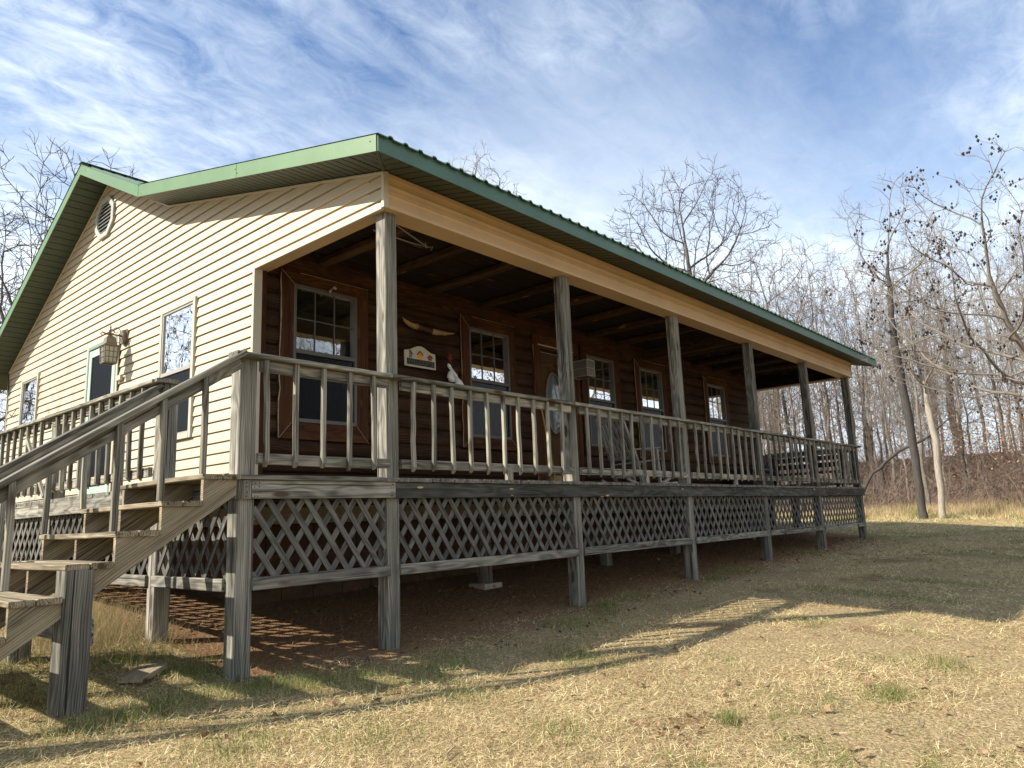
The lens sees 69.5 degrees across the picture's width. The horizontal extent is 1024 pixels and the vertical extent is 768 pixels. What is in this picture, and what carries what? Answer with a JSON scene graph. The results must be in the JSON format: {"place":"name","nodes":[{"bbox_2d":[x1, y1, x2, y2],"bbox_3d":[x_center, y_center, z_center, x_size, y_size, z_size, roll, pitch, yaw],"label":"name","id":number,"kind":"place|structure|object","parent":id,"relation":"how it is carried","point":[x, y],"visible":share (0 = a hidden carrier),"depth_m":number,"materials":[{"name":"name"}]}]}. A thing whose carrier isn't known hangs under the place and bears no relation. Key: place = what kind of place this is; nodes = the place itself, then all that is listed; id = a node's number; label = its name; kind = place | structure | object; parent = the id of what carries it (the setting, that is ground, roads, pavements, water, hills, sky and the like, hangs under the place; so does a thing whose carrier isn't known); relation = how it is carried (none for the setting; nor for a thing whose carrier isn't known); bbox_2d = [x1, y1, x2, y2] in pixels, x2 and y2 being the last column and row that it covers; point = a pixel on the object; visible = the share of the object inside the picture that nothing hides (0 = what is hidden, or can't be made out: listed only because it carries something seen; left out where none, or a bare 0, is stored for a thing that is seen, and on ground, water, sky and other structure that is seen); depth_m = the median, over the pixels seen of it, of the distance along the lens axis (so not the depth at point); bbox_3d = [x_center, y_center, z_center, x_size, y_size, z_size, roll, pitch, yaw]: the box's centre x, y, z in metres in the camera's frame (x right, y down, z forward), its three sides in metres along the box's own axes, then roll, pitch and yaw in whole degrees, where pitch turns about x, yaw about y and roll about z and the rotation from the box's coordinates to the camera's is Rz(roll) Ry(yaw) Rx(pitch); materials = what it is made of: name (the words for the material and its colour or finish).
{"place":"outdoors","nodes":[
{"label":"outdoors","id":0,"kind":"place"},
{"bbox_2d":[0,455,1023,767],"bbox_3d":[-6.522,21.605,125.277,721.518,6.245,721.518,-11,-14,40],"label":"ground","id":1,"kind":"structure","parent":0,"point":[354,647],"depth_m":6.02,"materials":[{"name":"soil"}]},
{"bbox_2d":[0,203,41,431],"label":"bare tree","id":2,"kind":"object","parent":1,"relation":"on","point":[1,300],"visible":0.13,"depth_m":17.69,"materials":[{"name":"grey plant"}]},
{"bbox_2d":[0,128,142,426],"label":"bare tree","id":3,"kind":"object","parent":1,"relation":"on","point":[9,296],"visible":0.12,"depth_m":21.10,"materials":[{"name":"grey plant"}]},
{"bbox_2d":[0,587,223,684],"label":"tall dry grass","id":4,"kind":"structure","parent":1,"relation":"on","point":[111,619],"depth_m":6.19,"materials":[{"name":"plant"}]},
{"bbox_2d":[0,350,248,722],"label":"staircase","id":5,"kind":"structure","parent":1,"relation":"on","point":[31,608],"depth_m":4.96,"materials":[{"name":"grey wood"}]},
{"bbox_2d":[117,663,167,682],"bbox_3d":[-2.634,2.064,5.276,0.190,0.055,0.405,-1,-10,-5],"label":"plank","id":6,"kind":"object","parent":1,"relation":"on","point":[141,676],"visible":0.93,"depth_m":5.19,"materials":[{"name":"grey wood"}]},
{"bbox_2d":[0,211,867,683],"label":"porch","id":7,"kind":"object","parent":1,"relation":"on","point":[388,493],"visible":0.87,"depth_m":7.32,"materials":[{"name":"grey wood"}]},
{"bbox_2d":[541,410,563,480],"bbox_3d":[0.657,1.044,11.841,0.260,1.332,0.330,-11,-14,40],"label":"broom","id":8,"kind":"object","parent":7,"relation":"on","point":[554,477],"visible":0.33,"depth_m":11.72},
{"bbox_2d":[594,418,670,482],"bbox_3d":[1.977,1.127,12.043,1.147,1.142,0.625,7,-14,-40],"label":"rocking chair","id":9,"kind":"object","parent":7,"relation":"on","point":[604,421],"visible":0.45,"depth_m":11.87,"materials":[{"name":"grey wood"}]},
{"bbox_2d":[730,468,773,485],"bbox_3d":[5.431,2.155,16.660,0.560,0.460,1.160,-11,-14,40],"label":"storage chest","id":10,"kind":"object","parent":7,"relation":"on","point":[752,482],"visible":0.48,"depth_m":16.29,"materials":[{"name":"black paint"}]},
{"bbox_2d":[764,453,843,486],"bbox_3d":[6.782,2.063,17.164,1.720,0.800,0.435,-11,-14,40],"label":"bench","id":11,"kind":"object","parent":7,"relation":"on","point":[799,466],"visible":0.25,"depth_m":17.23,"materials":[{"name":"grey wood"}]},
{"bbox_2d":[0,133,876,604],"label":"house","id":12,"kind":"structure","parent":1,"relation":"on","point":[184,277],"depth_m":10.06,"materials":[{"name":"plastic"}]},
{"bbox_2d":[18,373,40,425],"bbox_3d":[-8.721,0.332,13.343,0.930,0.934,0.066,-11,-14,40],"label":"window","id":13,"kind":"structure","parent":12,"relation":"in","point":[29,395],"depth_m":13.36,"materials":[{"name":"glass"}]},
{"bbox_2d":[78,336,119,494],"bbox_3d":[-6.156,0.581,11.012,1.240,2.485,0.057,-11,-14,40],"label":"side door","id":14,"kind":"structure","parent":12,"relation":"in","point":[100,381],"depth_m":11.05,"materials":[{"name":"paint"}]},
{"bbox_2d":[98,325,128,364],"bbox_3d":[-5.709,-0.567,10.554,0.216,0.579,0.355,-11,-14,40],"label":"wall lantern","id":15,"kind":"object","parent":12,"relation":"attached to","point":[108,350],"depth_m":10.48,"materials":[{"name":"metal"}]},
{"bbox_2d":[154,295,198,440],"bbox_3d":[-4.308,-0.161,9.482,0.985,1.794,0.066,-11,-14,40],"label":"window","id":16,"kind":"structure","parent":12,"relation":"in","point":[177,341],"depth_m":9.46,"materials":[{"name":"glass"}]},
{"bbox_2d":[276,269,368,443],"bbox_3d":[-2.296,-0.303,9.009,0.114,2.010,1.281,-11,-14,40],"label":"window","id":17,"kind":"structure","parent":12,"relation":"in","point":[316,324],"depth_m":8.99,"materials":[{"name":"brown glass"}]},
{"bbox_2d":[373,224,432,249],"bbox_3d":[-1.128,-1.604,8.138,0.196,0.135,1.038,-8,-12,27],"label":"clothes airer","id":18,"kind":"object","parent":12,"relation":"hanging from","point":[425,245],"visible":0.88,"depth_m":8.26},
{"bbox_2d":[404,346,435,369],"bbox_3d":[-1.258,-0.369,10.130,0.030,0.300,0.565,-11,-14,40],"label":"welcome sign","id":19,"kind":"object","parent":12,"relation":"attached to","point":[420,357],"visible":1,"depth_m":10.11,"materials":[{"name":"paint"}]},
{"bbox_2d":[402,317,454,335],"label":"mounted horns","id":20,"kind":"object","parent":12,"relation":"attached to","point":[425,329],"visible":1,"depth_m":10.22},
{"bbox_2d":[447,351,464,399],"bbox_3d":[-0.779,-0.123,10.540,0.134,0.674,0.386,-11,-14,40],"label":"hanging ornament","id":21,"kind":"object","parent":12,"relation":"hanging from","point":[452,376],"visible":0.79,"depth_m":10.47,"materials":[{"name":"white fabric"}]},
{"bbox_2d":[458,314,517,450],"bbox_3d":[-0.365,0.005,11.178,0.114,1.980,1.221,-11,-14,40],"label":"window","id":22,"kind":"structure","parent":12,"relation":"in","point":[487,348],"depth_m":11.16,"materials":[{"name":"brown glass"}]},
{"bbox_2d":[530,333,585,481],"bbox_3d":[0.740,0.517,12.392,0.161,2.580,1.269,-11,-14,40],"label":"front door","id":23,"kind":"structure","parent":12,"relation":"in","point":[544,363],"depth_m":12.35,"materials":[{"name":"brown wood"}]},
{"bbox_2d":[573,353,594,379],"bbox_3d":[1.175,-0.317,12.673,0.435,0.445,0.230,-11,-14,40],"label":"box lantern","id":24,"kind":"object","parent":12,"relation":"attached to","point":[584,368],"visible":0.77,"depth_m":12.55,"materials":[{"name":"grey glass"}]},
{"bbox_2d":[578,344,621,456],"bbox_3d":[1.621,0.330,13.387,0.089,1.960,1.239,-11,-14,40],"label":"window","id":25,"kind":"structure","parent":12,"relation":"in","point":[604,389],"depth_m":13.44,"materials":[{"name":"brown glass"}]},
{"bbox_2d":[632,359,670,460],"bbox_3d":[2.782,0.526,14.689,0.089,1.960,1.212,-11,-14,40],"label":"window","id":26,"kind":"structure","parent":12,"relation":"in","point":[650,393],"depth_m":14.72,"materials":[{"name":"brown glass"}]},
{"bbox_2d":[701,375,732,464],"bbox_3d":[4.673,0.836,16.812,0.089,1.970,1.211,-11,-14,40],"label":"window","id":27,"kind":"structure","parent":12,"relation":"in","point":[715,394],"depth_m":16.84,"materials":[{"name":"brown glass"}]},
{"bbox_2d":[449,141,520,194],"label":"bare tree","id":28,"kind":"object","parent":1,"relation":"on","point":[476,163],"visible":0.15,"depth_m":47.55,"materials":[{"name":"grey plant"}]},
{"bbox_2d":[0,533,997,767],"bbox_3d":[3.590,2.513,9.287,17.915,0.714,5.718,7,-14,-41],"label":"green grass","id":29,"kind":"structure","parent":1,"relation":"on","point":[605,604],"depth_m":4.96,"materials":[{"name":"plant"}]},
{"bbox_2d":[0,540,1023,767],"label":"fallen leaves","id":30,"kind":"object","parent":1,"relation":"on","point":[661,759],"visible":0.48,"depth_m":4.77,"materials":[{"name":"plant"}]},
{"bbox_2d":[11,553,1013,767],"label":"twigs","id":31,"kind":"object","parent":1,"relation":"on","point":[620,664],"visible":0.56,"depth_m":6.23,"materials":[{"name":"brown plant"}]},
{"bbox_2d":[138,535,895,685],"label":"pebbles","id":32,"kind":"object","parent":1,"relation":"on","point":[366,595],"visible":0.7,"depth_m":8.69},
{"bbox_2d":[603,155,781,293],"bbox_3d":[9.972,-2.845,40.175,9.796,19.443,9.595,1,-11,-16],"label":"bare tree","id":33,"kind":"object","parent":1,"relation":"on","point":[686,254],"visible":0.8,"depth_m":39.99,"materials":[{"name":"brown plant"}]},
{"bbox_2d":[702,233,774,427],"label":"bare tree","id":34,"kind":"object","parent":1,"relation":"on","point":[742,294],"visible":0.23,"depth_m":41.02,"materials":[{"name":"grey plant"}]},
{"bbox_2d":[758,390,783,455],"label":"bare tree","id":35,"kind":"object","parent":1,"relation":"on","point":[769,417],"visible":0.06,"depth_m":35.63,"materials":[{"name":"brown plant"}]},
{"bbox_2d":[757,389,786,450],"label":"bare tree","id":36,"kind":"object","parent":1,"relation":"on","point":[767,412],"visible":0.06,"depth_m":36.38,"materials":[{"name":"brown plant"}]},
{"bbox_2d":[758,388,789,464],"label":"bare tree","id":37,"kind":"object","parent":1,"relation":"on","point":[769,419],"visible":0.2,"depth_m":34.28,"materials":[{"name":"grey plant"}]},
{"bbox_2d":[757,388,791,451],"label":"bare tree","id":38,"kind":"object","parent":1,"relation":"on","point":[776,414],"visible":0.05,"depth_m":37.54,"materials":[{"name":"grey plant"}]},
{"bbox_2d":[711,233,844,484],"bbox_3d":[14.458,-1.149,40.336,7.910,14.528,7.345,-5,-11,16],"label":"bare tree","id":39,"kind":"object","parent":1,"relation":"on","point":[762,291],"visible":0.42,"depth_m":39.81,"materials":[{"name":"grey plant"}]},
{"bbox_2d":[734,240,821,483],"bbox_3d":[14.093,-1.045,38.868,4.664,14.428,4.224,-4,-11,10],"label":"bare tree","id":40,"kind":"object","parent":1,"relation":"on","point":[783,397],"visible":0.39,"depth_m":38.90,"materials":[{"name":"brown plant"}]},
{"bbox_2d":[759,386,802,446],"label":"bare tree","id":41,"kind":"object","parent":1,"relation":"on","point":[783,411],"visible":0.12,"depth_m":41.27,"materials":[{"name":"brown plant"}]},
{"bbox_2d":[757,387,806,501],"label":"bare tree","id":42,"kind":"object","parent":1,"relation":"on","point":[784,464],"visible":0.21,"depth_m":37.08,"materials":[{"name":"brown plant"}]},
{"bbox_2d":[758,285,834,514],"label":"bare tree","id":43,"kind":"object","parent":1,"relation":"on","point":[794,423],"visible":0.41,"depth_m":29.99,"materials":[{"name":"grey plant"}]},
{"bbox_2d":[773,263,834,461],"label":"bare tree","id":44,"kind":"object","parent":1,"relation":"on","point":[816,331],"visible":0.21,"depth_m":46.92,"materials":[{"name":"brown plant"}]},
{"bbox_2d":[783,266,844,448],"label":"bare tree","id":45,"kind":"object","parent":1,"relation":"on","point":[825,334],"visible":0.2,"depth_m":54.25,"materials":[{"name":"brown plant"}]},
{"bbox_2d":[765,233,869,486],"bbox_3d":[15.921,-1.219,38.316,6.028,14.501,5.973,-10,-13,38],"label":"bare tree","id":46,"kind":"object","parent":1,"relation":"on","point":[824,394],"visible":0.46,"depth_m":37.95,"materials":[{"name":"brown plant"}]},
{"bbox_2d":[791,276,855,441],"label":"bare tree","id":47,"kind":"object","parent":1,"relation":"on","point":[833,338],"visible":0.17,"depth_m":47.71,"materials":[{"name":"grey plant"}]},
{"bbox_2d":[809,381,851,441],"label":"bare tree","id":48,"kind":"object","parent":1,"relation":"on","point":[824,406],"visible":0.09,"depth_m":48.22,"materials":[{"name":"grey plant"}]},
{"bbox_2d":[793,270,871,478],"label":"bare tree","id":49,"kind":"object","parent":1,"relation":"on","point":[838,419],"visible":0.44,"depth_m":36.83,"materials":[{"name":"grey plant"}]},
{"bbox_2d":[823,379,861,467],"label":"bare tree","id":50,"kind":"object","parent":1,"relation":"on","point":[842,407],"visible":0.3,"depth_m":42.20,"materials":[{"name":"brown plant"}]},
{"bbox_2d":[826,333,869,443],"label":"bare tree","id":51,"kind":"object","parent":1,"relation":"on","point":[854,389],"visible":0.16,"depth_m":43.58,"materials":[{"name":"grey plant"}]},
{"bbox_2d":[808,241,901,493],"bbox_3d":[17.258,-0.894,36.818,4.308,13.237,4.406,-4,-11,11],"label":"bare tree","id":52,"kind":"object","parent":1,"relation":"on","point":[863,397],"visible":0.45,"depth_m":36.48,"materials":[{"name":"grey plant"}]},
{"bbox_2d":[830,314,884,474],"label":"bare tree","id":53,"kind":"object","parent":1,"relation":"on","point":[865,447],"visible":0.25,"depth_m":39.25,"materials":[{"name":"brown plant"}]},
{"bbox_2d":[846,333,880,454],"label":"bare tree","id":54,"kind":"object","parent":1,"relation":"on","point":[865,386],"visible":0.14,"depth_m":47.11,"materials":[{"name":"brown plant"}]},
{"bbox_2d":[821,266,918,481],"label":"bare tree","id":55,"kind":"object","parent":1,"relation":"on","point":[869,413],"visible":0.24,"depth_m":38.05,"materials":[{"name":"grey plant"}]},
{"bbox_2d":[838,281,903,457],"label":"bare tree","id":56,"kind":"object","parent":1,"relation":"on","point":[870,356],"visible":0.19,"depth_m":51.89,"materials":[{"name":"grey plant"}]},
{"bbox_2d":[842,325,906,503],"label":"bare tree","id":57,"kind":"object","parent":1,"relation":"on","point":[881,448],"visible":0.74,"depth_m":32.26,"materials":[{"name":"grey plant"}]},
{"bbox_2d":[742,357,1023,514],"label":"undergrowth","id":58,"kind":"object","parent":1,"relation":"on","point":[879,489],"visible":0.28,"depth_m":30.66,"materials":[{"name":"brown plant"}]},
{"bbox_2d":[856,325,909,435],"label":"bare tree","id":59,"kind":"object","parent":1,"relation":"on","point":[883,386],"visible":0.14,"depth_m":54.03,"materials":[{"name":"grey plant"}]},
{"bbox_2d":[845,289,921,495],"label":"bare tree","id":60,"kind":"object","parent":1,"relation":"on","point":[887,440],"visible":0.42,"depth_m":35.15,"materials":[{"name":"grey plant"}]},
{"bbox_2d":[762,401,1023,482],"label":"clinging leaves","id":61,"kind":"object","parent":1,"relation":"on","point":[986,431],"visible":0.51,"depth_m":25.16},
{"bbox_2d":[855,244,931,419],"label":"bare tree","id":62,"kind":"object","parent":1,"relation":"on","point":[894,310],"visible":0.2,"depth_m":52.31,"materials":[{"name":"grey plant"}]},
{"bbox_2d":[865,290,928,437],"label":"bare tree","id":63,"kind":"object","parent":1,"relation":"on","point":[902,359],"visible":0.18,"depth_m":39.15,"materials":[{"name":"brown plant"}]},
{"bbox_2d":[862,337,932,500],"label":"bare tree","id":64,"kind":"object","parent":1,"relation":"on","point":[902,456],"visible":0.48,"depth_m":33.37,"materials":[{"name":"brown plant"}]},
{"bbox_2d":[775,488,1023,519],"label":"tall weeds","id":65,"kind":"object","parent":1,"relation":"on","point":[957,511],"visible":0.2,"depth_m":25.90,"materials":[{"name":"beige plant"}]},
{"bbox_2d":[775,451,1023,508],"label":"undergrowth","id":66,"kind":"object","parent":1,"relation":"on","point":[1006,462],"visible":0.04,"depth_m":35.10,"materials":[{"name":"brown plant"}]},
{"bbox_2d":[822,168,977,519],"bbox_3d":[12.946,-1.375,24.483,4.702,12.187,4.882,-11,-14,40],"label":"bare tree","id":67,"kind":"object","parent":1,"relation":"on","point":[915,456],"visible":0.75,"depth_m":24.26,"materials":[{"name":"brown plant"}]},
{"bbox_2d":[873,342,941,468],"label":"bare tree","id":68,"kind":"object","parent":1,"relation":"on","point":[910,398],"visible":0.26,"depth_m":34.53,"materials":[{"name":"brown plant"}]},
{"bbox_2d":[859,240,964,506],"bbox_3d":[15.900,-0.470,29.236,3.570,11.384,3.426,-6,-11,20],"label":"bare tree","id":69,"kind":"object","parent":1,"relation":"on","point":[928,498],"visible":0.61,"depth_m":29.11,"materials":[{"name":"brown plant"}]},
{"bbox_2d":[884,320,949,499],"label":"bare tree","id":70,"kind":"object","parent":1,"relation":"on","point":[937,374],"visible":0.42,"depth_m":31.99,"materials":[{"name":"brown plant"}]},
{"bbox_2d":[877,238,961,454],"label":"bare tree","id":71,"kind":"object","parent":1,"relation":"on","point":[919,314],"visible":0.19,"depth_m":46.30,"materials":[{"name":"grey plant"}]},
{"bbox_2d":[859,249,980,518],"bbox_3d":[13.609,0.057,24.308,3.604,9.204,4.352,-11,-14,40],"label":"bare tree","id":72,"kind":"object","parent":1,"relation":"on","point":[937,457],"visible":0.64,"depth_m":24.00,"materials":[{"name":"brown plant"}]},
{"bbox_2d":[883,237,959,414],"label":"bare tree","id":73,"kind":"object","parent":1,"relation":"on","point":[916,302],"visible":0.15,"depth_m":52.46,"materials":[{"name":"grey plant"}]},
{"bbox_2d":[824,134,1023,415],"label":"bare tree","id":74,"kind":"object","parent":1,"relation":"on","point":[1017,339],"visible":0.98,"depth_m":14.53,"materials":[{"name":"grey plant"}]},
{"bbox_2d":[890,282,971,451],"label":"bare tree","id":75,"kind":"object","parent":1,"relation":"on","point":[932,365],"visible":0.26,"depth_m":43.22,"materials":[{"name":"grey plant"}]},
{"bbox_2d":[881,187,986,457],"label":"bare tree","id":76,"kind":"object","parent":1,"relation":"on","point":[964,243],"visible":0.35,"depth_m":44.34,"materials":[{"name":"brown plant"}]},
{"bbox_2d":[864,378,1008,490],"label":"bare tree","id":77,"kind":"object","parent":1,"relation":"on","point":[892,456],"visible":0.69,"depth_m":25.51,"materials":[{"name":"grey plant"}]},
{"bbox_2d":[912,382,966,492],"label":"bare tree","id":78,"kind":"object","parent":1,"relation":"on","point":[943,461],"visible":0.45,"depth_m":32.46,"materials":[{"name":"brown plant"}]},
{"bbox_2d":[901,231,986,449],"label":"bare tree","id":79,"kind":"object","parent":1,"relation":"on","point":[940,312],"visible":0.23,"depth_m":45.72,"materials":[{"name":"grey plant"}]},
{"bbox_2d":[906,273,989,444],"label":"bare tree","id":80,"kind":"object","parent":1,"relation":"on","point":[949,349],"visible":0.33,"depth_m":41.86,"materials":[{"name":"grey plant"}]},
{"bbox_2d":[927,301,973,420],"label":"bare tree","id":81,"kind":"object","parent":1,"relation":"on","point":[953,360],"visible":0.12,"depth_m":52.76,"materials":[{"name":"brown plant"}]},
{"bbox_2d":[910,287,992,500],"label":"bare tree","id":82,"kind":"object","parent":1,"relation":"on","point":[962,438],"visible":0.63,"depth_m":30.91,"materials":[{"name":"grey plant"}]},
{"bbox_2d":[913,290,992,477],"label":"bare tree","id":83,"kind":"object","parent":1,"relation":"on","point":[967,466],"visible":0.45,"depth_m":34.96,"materials":[{"name":"grey plant"}]},
{"bbox_2d":[941,330,982,454],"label":"bare tree","id":84,"kind":"object","parent":1,"relation":"on","point":[968,398],"visible":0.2,"depth_m":46.54,"materials":[{"name":"grey plant"}]},
{"bbox_2d":[935,269,1004,452],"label":"bare tree","id":85,"kind":"object","parent":1,"relation":"on","point":[983,424],"visible":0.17,"depth_m":51.95,"materials":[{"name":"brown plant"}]},
{"bbox_2d":[944,246,1023,452],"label":"bare tree","id":86,"kind":"object","parent":1,"relation":"on","point":[982,330],"visible":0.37,"depth_m":42.60,"materials":[{"name":"grey plant"}]},
{"bbox_2d":[954,286,1023,455],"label":"bare tree","id":87,"kind":"object","parent":1,"relation":"on","point":[997,404],"visible":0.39,"depth_m":38.27,"materials":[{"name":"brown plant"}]},
{"bbox_2d":[956,280,1023,466],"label":"bare tree","id":88,"kind":"object","parent":1,"relation":"on","point":[995,355],"visible":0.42,"depth_m":34.66,"materials":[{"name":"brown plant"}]},
{"bbox_2d":[961,243,1023,471],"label":"bare tree","id":89,"kind":"object","parent":1,"relation":"on","point":[1016,404],"visible":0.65,"depth_m":30.56,"materials":[{"name":"grey plant"}]},
{"bbox_2d":[978,357,1011,453],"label":"bare tree","id":90,"kind":"object","parent":1,"relation":"on","point":[992,406],"visible":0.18,"depth_m":46.17,"materials":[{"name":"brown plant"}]},
{"bbox_2d":[967,300,1023,448],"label":"bare tree","id":91,"kind":"object","parent":1,"relation":"on","point":[998,365],"visible":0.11,"depth_m":49.81,"materials":[{"name":"grey plant"}]},
{"bbox_2d":[981,290,1023,430],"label":"bare tree","id":92,"kind":"object","parent":1,"relation":"on","point":[1000,361],"visible":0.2,"depth_m":44.88,"materials":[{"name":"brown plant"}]},
{"bbox_2d":[984,264,1023,402],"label":"bare tree","id":93,"kind":"object","parent":1,"relation":"on","point":[1007,328],"visible":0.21,"depth_m":41.66,"materials":[{"name":"grey plant"}]},
{"bbox_2d":[985,253,1023,395],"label":"bare tree","id":94,"kind":"object","parent":1,"relation":"on","point":[1008,301],"visible":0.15,"depth_m":51.81,"materials":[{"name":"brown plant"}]},
{"bbox_2d":[986,270,1023,406],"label":"bare tree","id":95,"kind":"object","parent":1,"relation":"on","point":[1008,331],"visible":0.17,"depth_m":42.68,"materials":[{"name":"grey plant"}]},
{"bbox_2d":[990,182,1023,409],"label":"bare tree","id":96,"kind":"object","parent":1,"relation":"on","point":[1016,272],"visible":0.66,"depth_m":29.35,"materials":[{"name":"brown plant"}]},
{"bbox_2d":[991,202,1023,375],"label":"bare tree","id":97,"kind":"object","parent":1,"relation":"on","point":[1011,281],"visible":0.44,"depth_m":35.48,"materials":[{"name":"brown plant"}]},
{"bbox_2d":[993,224,1023,385],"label":"bare tree","id":98,"kind":"object","parent":1,"relation":"on","point":[1010,285],"visible":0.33,"depth_m":43.00,"materials":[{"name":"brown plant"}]},
{"bbox_2d":[999,313,1023,422],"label":"bare tree","id":99,"kind":"object","parent":1,"relation":"on","point":[1014,364],"visible":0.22,"depth_m":38.36,"materials":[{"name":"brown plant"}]},
{"bbox_2d":[1002,199,1023,299],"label":"bare tree","id":100,"kind":"object","parent":1,"relation":"on","point":[1018,247],"visible":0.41,"depth_m":43.94,"materials":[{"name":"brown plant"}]},
{"bbox_2d":[0,0,1023,464],"label":"sky","id":101,"kind":"structure","parent":0,"point":[806,101],"materials":[{"name":"blue"}]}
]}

